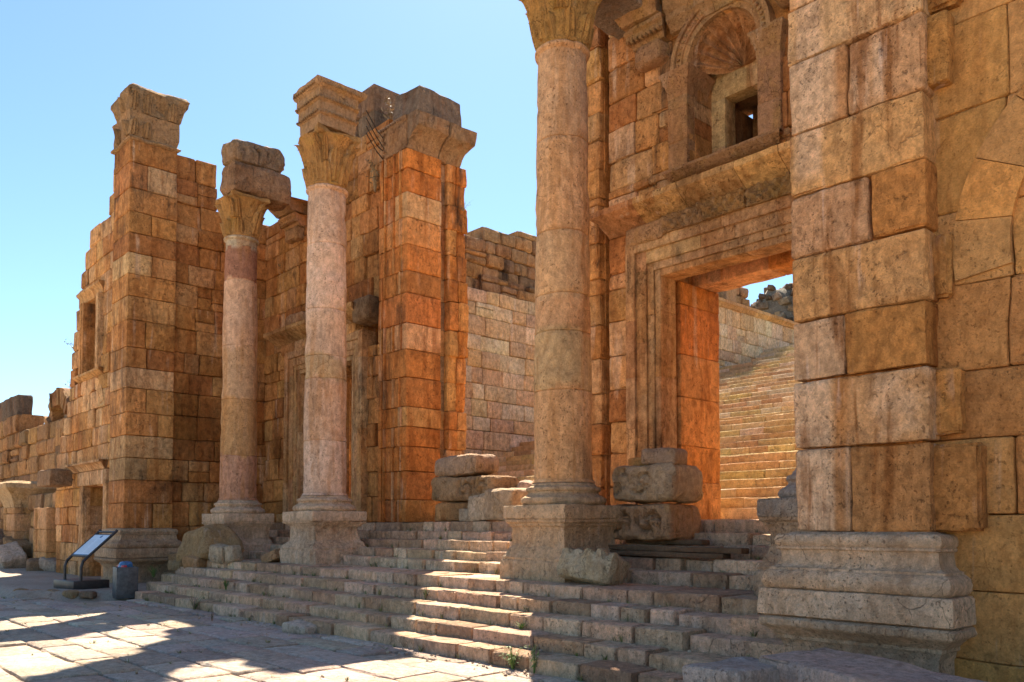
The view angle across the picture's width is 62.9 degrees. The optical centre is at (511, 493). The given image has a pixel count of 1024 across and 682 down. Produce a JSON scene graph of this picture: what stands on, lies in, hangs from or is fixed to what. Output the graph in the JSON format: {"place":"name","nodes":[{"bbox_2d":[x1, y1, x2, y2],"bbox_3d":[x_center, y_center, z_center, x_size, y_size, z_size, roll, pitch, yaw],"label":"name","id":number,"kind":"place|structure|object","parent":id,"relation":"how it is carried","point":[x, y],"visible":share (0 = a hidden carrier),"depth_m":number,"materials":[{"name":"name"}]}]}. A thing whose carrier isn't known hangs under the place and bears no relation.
{"place":"outdoors","nodes":[
{"label":"outdoors","id":0,"kind":"place"},
{"bbox_2d":[0,568,148,603],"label":"soil bank","id":1,"kind":"structure","parent":0,"point":[11,579],"depth_m":20.24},
{"bbox_2d":[0,541,27,568],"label":"scattered stone","id":2,"kind":"object","parent":1,"relation":"on","point":[13,554],"visible":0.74,"depth_m":29.14,"materials":[{"name":"grey stone"}]},
{"bbox_2d":[0,480,56,558],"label":"shop pilaster","id":3,"kind":"object","parent":1,"relation":"on","point":[15,494],"visible":0.44,"depth_m":30.82,"materials":[{"name":"stone"}]},
{"bbox_2d":[0,414,67,528],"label":"ruin wall","id":4,"kind":"structure","parent":1,"relation":"on","point":[29,447],"depth_m":38.59,"materials":[{"name":"beige stone"}]},
{"bbox_2d":[0,394,32,421],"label":"parapet block","id":5,"kind":"structure","parent":4,"relation":"on","point":[16,404],"depth_m":40.21,"materials":[{"name":"brown stone"}]},
{"bbox_2d":[44,388,70,423],"bbox_3d":[-17.754,-3.557,35.294,2.322,2.476,8.928,2,-3,-43],"label":"vault fragment","id":6,"kind":"object","parent":4,"relation":"on","point":[59,399],"visible":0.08,"depth_m":35.68,"materials":[{"name":"brown stone"}]},
{"bbox_2d":[26,558,43,570],"bbox_3d":[-15.785,2.385,27.953,0.768,0.509,1.344,1,-3,-30],"label":"scattered stone","id":7,"kind":"object","parent":1,"relation":"on","point":[32,564],"visible":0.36,"depth_m":27.35,"materials":[{"name":"brown stone"}]},
{"bbox_2d":[28,493,55,557],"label":"ruin wall","id":8,"kind":"structure","parent":1,"relation":"on","point":[41,500],"depth_m":29.95,"materials":[{"name":"beige stone"}]},
{"bbox_2d":[33,507,56,557],"bbox_3d":[-15.423,1.571,28.303,1.046,2.203,1.636,2,-3,-43],"label":"shop pilaster","id":9,"kind":"object","parent":1,"relation":"on","point":[44,540],"visible":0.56,"depth_m":27.58,"materials":[{"name":"stone"}]},
{"bbox_2d":[39,557,56,570],"bbox_3d":[-14.917,2.330,27.372,1.039,0.620,0.661,-1,-3,30],"label":"scattered stone","id":10,"kind":"object","parent":1,"relation":"on","point":[47,564],"visible":0.53,"depth_m":27.11,"materials":[{"name":"grey stone"}]},
{"bbox_2d":[62,590,79,598],"bbox_3d":[-9.902,2.266,18.814,0.392,0.206,0.262,-1,-2,25],"label":"kerb stone","id":11,"kind":"object","parent":1,"relation":"on","point":[72,594],"visible":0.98,"depth_m":18.70,"materials":[{"name":"beige stone"}]},
{"bbox_2d":[55,175,114,577],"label":"wing wall","id":12,"kind":"structure","parent":1,"relation":"on","point":[81,507],"depth_m":24.70,"materials":[{"name":"beige stone"}]},
{"bbox_2d":[37,468,74,487],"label":"projecting block","id":13,"kind":"structure","parent":12,"relation":"attached to","point":[57,478],"depth_m":25.40,"materials":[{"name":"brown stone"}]},
{"bbox_2d":[54,529,117,589],"bbox_3d":[-10.135,1.541,19.976,1.102,1.391,1.055,-2,-3,40],"label":"information board","id":14,"kind":"object","parent":1,"relation":"on","point":[92,545],"visible":0.99,"depth_m":19.79,"materials":[{"name":"grey metal"}]},
{"bbox_2d":[79,591,96,598],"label":"kerb stone","id":15,"kind":"object","parent":1,"relation":"on","point":[88,594],"visible":1,"depth_m":18.62,"materials":[{"name":"beige stone"}]},
{"bbox_2d":[112,566,137,598],"bbox_3d":[-8.678,1.985,18.791,0.444,0.692,0.482,2,-3,-36],"label":"waste bin","id":16,"kind":"object","parent":1,"relation":"on","point":[124,582],"visible":0.84,"depth_m":18.60,"materials":[{"name":"grey metal"}]},
{"bbox_2d":[118,561,132,567],"bbox_3d":[-8.691,1.617,18.798,0.279,0.219,0.296,2,-3,-43],"label":"litter bag","id":17,"kind":"object","parent":16,"relation":"in","point":[128,563],"visible":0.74,"depth_m":18.73,"materials":[{"name":"blue plastic"}]},
{"bbox_2d":[94,83,189,582],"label":"corner pier","id":18,"kind":"structure","parent":1,"relation":"on","point":[146,130],"depth_m":21.97,"materials":[{"name":"brown stone"}]},
{"bbox_2d":[144,563,159,576],"bbox_3d":[-8.486,1.806,19.782,0.375,0.324,0.374,1,-2,-23],"label":"weed","id":19,"kind":"object","parent":1,"relation":"on","point":[153,573],"visible":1,"depth_m":19.72,"materials":[{"name":"green plant"}]},
{"bbox_2d":[162,553,176,573],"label":"stone block","id":20,"kind":"object","parent":1,"relation":"on","point":[171,556],"visible":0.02,"depth_m":21.54,"materials":[{"name":"stone"}]},
{"bbox_2d":[168,155,268,541],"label":"side wall","id":21,"kind":"structure","parent":1,"relation":"on","point":[199,300],"depth_m":23.02,"materials":[{"name":"beige stone"}]},
{"bbox_2d":[0,597,582,681],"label":"street paving","id":22,"kind":"structure","parent":0,"point":[153,646],"depth_m":10.63,"materials":[{"name":"stone"}]},
{"bbox_2d":[189,596,200,609],"bbox_3d":[-6.039,2.073,15.991,0.397,0.298,0.417,0,-2,12],"label":"weed","id":23,"kind":"object","parent":22,"relation":"on","point":[195,606],"visible":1,"depth_m":15.94,"materials":[{"name":"green plant"}]},
{"bbox_2d":[282,619,316,634],"bbox_3d":[-3.191,2.034,12.696,0.525,0.213,0.351,-1,-3,29],"label":"step chip","id":24,"kind":"object","parent":22,"relation":"on","point":[298,626],"visible":0.85,"depth_m":12.59,"materials":[{"name":"stone"}]},
{"bbox_2d":[1,527,761,681],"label":"dry grass","id":25,"kind":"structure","parent":22,"relation":"on","point":[420,649],"depth_m":12.80,"materials":[{"name":"beige plant"}]},
{"bbox_2d":[12,529,769,681],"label":"pebbles","id":26,"kind":"object","parent":22,"relation":"on","point":[524,671],"visible":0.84,"depth_m":11.15,"materials":[{"name":"stone"}]},
{"bbox_2d":[494,645,529,668],"bbox_3d":[0.024,1.807,9.372,0.363,0.316,0.331,2,-3,-43],"label":"weed","id":27,"kind":"object","parent":22,"relation":"on","point":[512,661],"visible":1,"depth_m":9.35,"materials":[{"name":"green plant"}]},
{"bbox_2d":[531,644,538,672],"bbox_3d":[0.260,1.798,9.124,0.135,0.315,0.122,0,-2,-11],"label":"weed","id":28,"kind":"object","parent":22,"relation":"on","point":[534,666],"visible":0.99,"depth_m":9.12,"materials":[{"name":"green plant"}]},
{"bbox_2d":[682,656,779,681],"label":"street block","id":29,"kind":"structure","parent":22,"relation":"on","point":[742,669],"depth_m":6.32,"materials":[{"name":"stone"}]},
{"bbox_2d":[759,647,986,681],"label":"street block","id":30,"kind":"structure","parent":22,"relation":"on","point":[824,664],"depth_m":6.13,"materials":[{"name":"stone"}]},
{"bbox_2d":[0,0,792,415],"label":"sky","id":31,"kind":"structure","parent":0,"point":[239,66],"materials":[{"name":"blue"}]},
{"bbox_2d":[762,288,793,320],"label":"hill","id":32,"kind":"structure","parent":0,"point":[774,306],"depth_m":54.71,"materials":[{"name":"grey stone"}]},
{"bbox_2d":[718,287,749,306],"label":"rubble wall","id":33,"kind":"structure","parent":32,"relation":"on","point":[742,294],"depth_m":39.33,"materials":[{"name":"beige stone"}]},
{"bbox_2d":[723,289,736,302],"bbox_3d":[9.800,-9.122,38.756,1.134,2.864,1.138,2,-3,-43],"label":"stone post","id":34,"kind":"object","parent":33,"relation":"on","point":[730,295],"visible":0.01,"depth_m":38.39,"materials":[{"name":"beige stone"}]},
{"bbox_2d":[750,283,793,320],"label":"hill rocks","id":35,"kind":"object","parent":32,"relation":"on","point":[759,304],"visible":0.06,"depth_m":54.69,"materials":[{"name":"black stone"}]},
{"bbox_2d":[754,469,807,595],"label":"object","id":36,"kind":"object","parent":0,"point":[776,516],"visible":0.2,"depth_m":9.40,"materials":[{"name":"grey stone"}]},
{"label":"ground","id":37,"kind":"structure","parent":0,"visible":0},
{"bbox_2d":[135,519,784,681],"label":"front staircase","id":38,"kind":"structure","parent":37,"relation":"on","point":[589,625],"depth_m":11.52,"materials":[{"name":"stone"}]},
{"bbox_2d":[182,555,206,568],"bbox_3d":[-7.396,1.596,19.572,0.586,0.354,0.429,-1,-3,31],"label":"rubble stone","id":39,"kind":"object","parent":38,"relation":"on","point":[192,561],"visible":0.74,"depth_m":19.40,"materials":[{"name":"beige stone"}]},
{"bbox_2d":[175,524,243,560],"bbox_3d":[-7.224,1.185,20.016,1.173,0.946,1.633,2,-3,-43],"label":"rubble stone","id":40,"kind":"object","parent":38,"relation":"on","point":[197,542],"visible":0.71,"depth_m":19.66,"materials":[{"name":"beige stone"}]},
{"bbox_2d":[208,543,228,563],"bbox_3d":[-6.635,1.365,19.059,0.485,0.464,0.389,-1,-3,27],"label":"rubble stone","id":41,"kind":"object","parent":38,"relation":"on","point":[216,553],"visible":0.81,"depth_m":18.89,"materials":[{"name":"grey stone"}]},
{"bbox_2d":[222,578,228,589],"bbox_3d":[-5.736,1.799,16.808,0.170,0.249,0.256,1,-3,-33],"label":"weed","id":42,"kind":"object","parent":38,"relation":"on","point":[225,584],"visible":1,"depth_m":16.79,"materials":[{"name":"green plant"}]},
{"bbox_2d":[224,545,242,563],"bbox_3d":[-6.297,1.366,18.909,0.368,0.424,0.336,-2,-3,35],"label":"rubble stone","id":43,"kind":"object","parent":38,"relation":"on","point":[233,553],"visible":0.96,"depth_m":18.79,"materials":[{"name":"grey stone"}]},
{"bbox_2d":[202,189,273,558],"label":"column","id":44,"kind":"structure","parent":38,"relation":"on","point":[238,510],"depth_m":20.78,"materials":[{"name":"grey stone"}]},
{"bbox_2d":[220,161,291,211],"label":"architrave beam","id":45,"kind":"structure","parent":44,"relation":"on","point":[273,187],"depth_m":21.19,"materials":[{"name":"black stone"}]},
{"bbox_2d":[221,139,284,173],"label":"frieze block","id":46,"kind":"structure","parent":45,"relation":"on","point":[251,153],"depth_m":21.18,"materials":[{"name":"stone"}]},
{"bbox_2d":[261,548,279,562],"bbox_3d":[-5.176,1.364,18.219,0.643,0.384,0.332,-2,-3,40],"label":"fallen slab","id":47,"kind":"object","parent":38,"relation":"on","point":[271,556],"depth_m":18.04,"materials":[{"name":"brown stone"}]},
{"bbox_2d":[279,122,366,564],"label":"column","id":48,"kind":"structure","parent":38,"relation":"on","point":[324,519],"depth_m":17.64,"materials":[{"name":"grey stone"}]},
{"bbox_2d":[293,74,367,136],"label":"architrave block","id":49,"kind":"structure","parent":48,"relation":"on","point":[330,104],"depth_m":17.84,"materials":[{"name":"stone"}]},
{"bbox_2d":[263,84,399,522],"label":"gate wall","id":50,"kind":"structure","parent":38,"relation":"on","point":[284,335],"depth_m":22.04,"materials":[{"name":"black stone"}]},
{"bbox_2d":[364,150,379,191],"bbox_3d":[-3.284,-7.767,20.080,0.672,1.080,0.701,1,-2,-25],"label":"dry shrub","id":51,"kind":"object","parent":50,"relation":"attached to","point":[374,177],"visible":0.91,"depth_m":20.05,"materials":[{"name":"brown plant"}]},
{"bbox_2d":[379,91,398,119],"bbox_3d":[-2.891,-9.274,20.271,0.638,0.907,0.794,2,-3,-43],"label":"dry shrub","id":52,"kind":"object","parent":50,"relation":"on","point":[390,113],"visible":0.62,"depth_m":20.18,"materials":[{"name":"brown plant"}]},
{"bbox_2d":[421,585,431,598],"bbox_3d":[-1.290,1.484,12.620,0.197,0.214,0.202,-1,-2,15],"label":"weed","id":53,"kind":"object","parent":38,"relation":"on","point":[425,593],"visible":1,"depth_m":12.60,"materials":[{"name":"green plant"}]},
{"bbox_2d":[377,109,476,521],"bbox_3d":[-1.980,-3.968,19.655,1.860,9.320,1.685,2,-3,-43],"label":"gate jamb","id":54,"kind":"object","parent":38,"relation":"on","point":[423,322],"visible":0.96,"depth_m":19.31,"materials":[{"name":"orange stone"}]},
{"bbox_2d":[366,126,382,150],"bbox_3d":[-3.113,-8.049,19.141,0.031,0.111,1.424,0,-2,8],"label":"steel cable","id":55,"kind":"object","parent":54,"relation":"attached to","point":[374,140],"visible":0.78,"depth_m":19.02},
{"bbox_2d":[366,110,382,137],"bbox_3d":[-3.113,-8.383,19.153,0.031,0.081,1.423,0,-2,8],"label":"steel cable","id":56,"kind":"object","parent":54,"relation":"attached to","point":[373,124],"visible":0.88,"depth_m":18.98,"materials":[{"name":"black metal"}]},
{"bbox_2d":[366,118,382,146],"bbox_3d":[-3.113,-8.209,19.146,0.031,0.091,1.422,0,-2,8],"label":"steel cable","id":57,"kind":"object","parent":54,"relation":"attached to","point":[374,132],"visible":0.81,"depth_m":19.02,"materials":[{"name":"black metal"}]},
{"bbox_2d":[366,133,382,158],"bbox_3d":[-3.113,-7.884,19.134,0.031,0.081,1.423,0,-2,8],"label":"steel cable","id":58,"kind":"object","parent":54,"relation":"attached to","point":[373,146],"visible":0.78,"depth_m":18.96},
{"bbox_2d":[393,85,461,126],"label":"crowning block","id":59,"kind":"structure","parent":54,"relation":"on","point":[427,100],"depth_m":19.45,"materials":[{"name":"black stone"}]},
{"bbox_2d":[459,509,468,520],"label":"fallen block","id":60,"kind":"object","parent":38,"relation":"on","point":[463,514],"depth_m":17.08,"materials":[{"name":"stone"}]},
{"bbox_2d":[434,501,494,521],"bbox_3d":[-0.997,0.388,17.766,0.854,0.470,1.238,2,-3,-43],"label":"fallen block","id":61,"kind":"object","parent":38,"relation":"on","point":[446,511],"depth_m":17.57,"materials":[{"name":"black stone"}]},
{"bbox_2d":[431,475,518,501],"bbox_3d":[-0.797,-0.108,17.567,0.904,0.611,2.107,2,-3,-43],"label":"fallen block","id":62,"kind":"object","parent":61,"relation":"on","point":[448,489],"depth_m":17.18,"materials":[{"name":"stone"}]},
{"bbox_2d":[435,453,498,476],"bbox_3d":[-0.976,-0.584,17.797,0.739,0.467,1.469,2,-3,-43],"label":"fallen block","id":63,"kind":"object","parent":62,"relation":"on","point":[467,465],"depth_m":17.38,"materials":[{"name":"stone"}]},
{"bbox_2d":[468,493,490,520],"bbox_3d":[-0.546,0.272,16.899,0.625,0.598,0.576,-2,-3,38],"label":"fallen block","id":64,"kind":"object","parent":38,"relation":"on","point":[476,503],"depth_m":16.70,"materials":[{"name":"stone"}]},
{"bbox_2d":[483,488,527,520],"bbox_3d":[-0.028,0.208,16.422,0.753,0.691,1.060,2,-3,-36],"label":"fallen block","id":65,"kind":"object","parent":38,"relation":"on","point":[496,500],"depth_m":16.16,"materials":[{"name":"stone"}]},
{"bbox_2d":[517,480,532,487],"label":"fallen block","id":66,"kind":"object","parent":65,"relation":"on","point":[524,483],"depth_m":16.77,"materials":[{"name":"stone"}]},
{"bbox_2d":[517,622,525,628],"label":"weed","id":67,"kind":"object","parent":38,"relation":"on","point":[521,626],"visible":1,"depth_m":10.43,"materials":[{"name":"green plant"}]},
{"bbox_2d":[500,0,623,582],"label":"column","id":68,"kind":"structure","parent":38,"relation":"on","point":[557,511],"depth_m":12.46,"materials":[{"name":"grey stone"}]},
{"bbox_2d":[594,0,661,39],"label":"architrave beam","id":69,"kind":"structure","parent":68,"relation":"on","point":[608,12],"depth_m":13.82,"materials":[{"name":"brown stone"}]},
{"bbox_2d":[349,287,799,498],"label":"flank wall","id":70,"kind":"structure","parent":38,"relation":"on","point":[499,400],"depth_m":27.30,"materials":[{"name":"stone"}]},
{"bbox_2d":[464,227,536,302],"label":"rubble wall","id":71,"kind":"structure","parent":70,"relation":"on","point":[497,262],"depth_m":27.65,"materials":[{"name":"beige stone"}]},
{"bbox_2d":[556,548,630,585],"bbox_3d":[1.125,1.015,11.507,0.919,0.558,0.642,-2,-3,40],"label":"carved fragment","id":72,"kind":"object","parent":38,"relation":"on","point":[602,566],"visible":0.9,"depth_m":11.25,"materials":[{"name":"stone"}]},
{"bbox_2d":[485,345,804,521],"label":"staircase","id":73,"kind":"structure","parent":38,"relation":"on","point":[758,450],"depth_m":20.86,"materials":[{"name":"stone"}]},
{"bbox_2d":[626,539,709,544],"bbox_3d":[2.288,0.707,12.414,0.208,0.084,1.404,2,-3,-41],"label":"timber plank","id":74,"kind":"object","parent":38,"relation":"on","point":[690,542],"visible":0.68,"depth_m":12.12,"materials":[{"name":"brown wood"}]},
{"bbox_2d":[614,503,700,540],"bbox_3d":[2.106,0.428,12.649,0.954,0.569,1.242,2,-3,-43],"label":"carved block","id":75,"kind":"object","parent":74,"relation":"on","point":[659,522],"depth_m":12.24,"materials":[{"name":"stone"}]},
{"bbox_2d":[612,463,702,503],"bbox_3d":[2.183,-0.144,12.593,0.930,0.596,1.188,2,-3,-43],"label":"carved block","id":76,"kind":"object","parent":75,"relation":"on","point":[660,482],"depth_m":12.22,"materials":[{"name":"stone"}]},
{"bbox_2d":[628,457,643,465],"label":"carved block","id":77,"kind":"structure","parent":76,"relation":"on","point":[635,461],"depth_m":12.93,"materials":[{"name":"stone"}]},
{"bbox_2d":[641,447,687,464],"bbox_3d":[2.246,-0.536,12.357,0.438,0.280,0.645,2,-3,-43],"label":"carved block","id":78,"kind":"object","parent":76,"relation":"on","point":[675,456],"depth_m":12.17,"materials":[{"name":"stone"}]},
{"bbox_2d":[610,550,730,558],"bbox_3d":[2.069,0.854,11.935,0.207,0.080,2.296,2,-3,-43],"label":"timber plank","id":79,"kind":"object","parent":38,"relation":"on","point":[675,554],"visible":0.73,"depth_m":11.63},
{"bbox_2d":[608,545,748,553],"bbox_3d":[2.187,0.777,11.840,0.206,0.088,2.502,2,-3,-43],"label":"timber plank","id":80,"kind":"object","parent":79,"relation":"on","point":[730,550],"visible":0.84,"depth_m":11.53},
{"bbox_2d":[586,0,794,519],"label":"gate wall","id":81,"kind":"structure","parent":38,"relation":"on","point":[691,199],"depth_m":13.83,"materials":[{"name":"orange stone"}]},
{"bbox_2d":[757,0,994,674],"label":"corner pier","id":82,"kind":"structure","parent":37,"relation":"on","point":[887,492],"depth_m":7.26,"materials":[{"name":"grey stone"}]},
{"bbox_2d":[930,0,1023,681],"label":"wing wall","id":83,"kind":"structure","parent":37,"relation":"on","point":[978,106],"depth_m":6.82,"materials":[{"name":"beige stone"}]},
{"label":"scattered stone","id":84,"kind":"object","parent":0,"visible":0},
{"bbox_2d":[0,529,4,544],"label":"scattered stone","id":85,"kind":"object","parent":84,"relation":"on","point":[2,535],"visible":0.12,"depth_m":31.48,"materials":[{"name":"grey stone"}]},
{"bbox_2d":[3,536,31,557],"bbox_3d":[-18.031,1.917,30.636,1.464,0.868,0.792,-2,-3,41],"label":"scattered stone","id":86,"kind":"object","parent":84,"relation":"on","point":[25,545],"visible":0.39,"depth_m":30.37,"materials":[{"name":"stone"}]}
]}

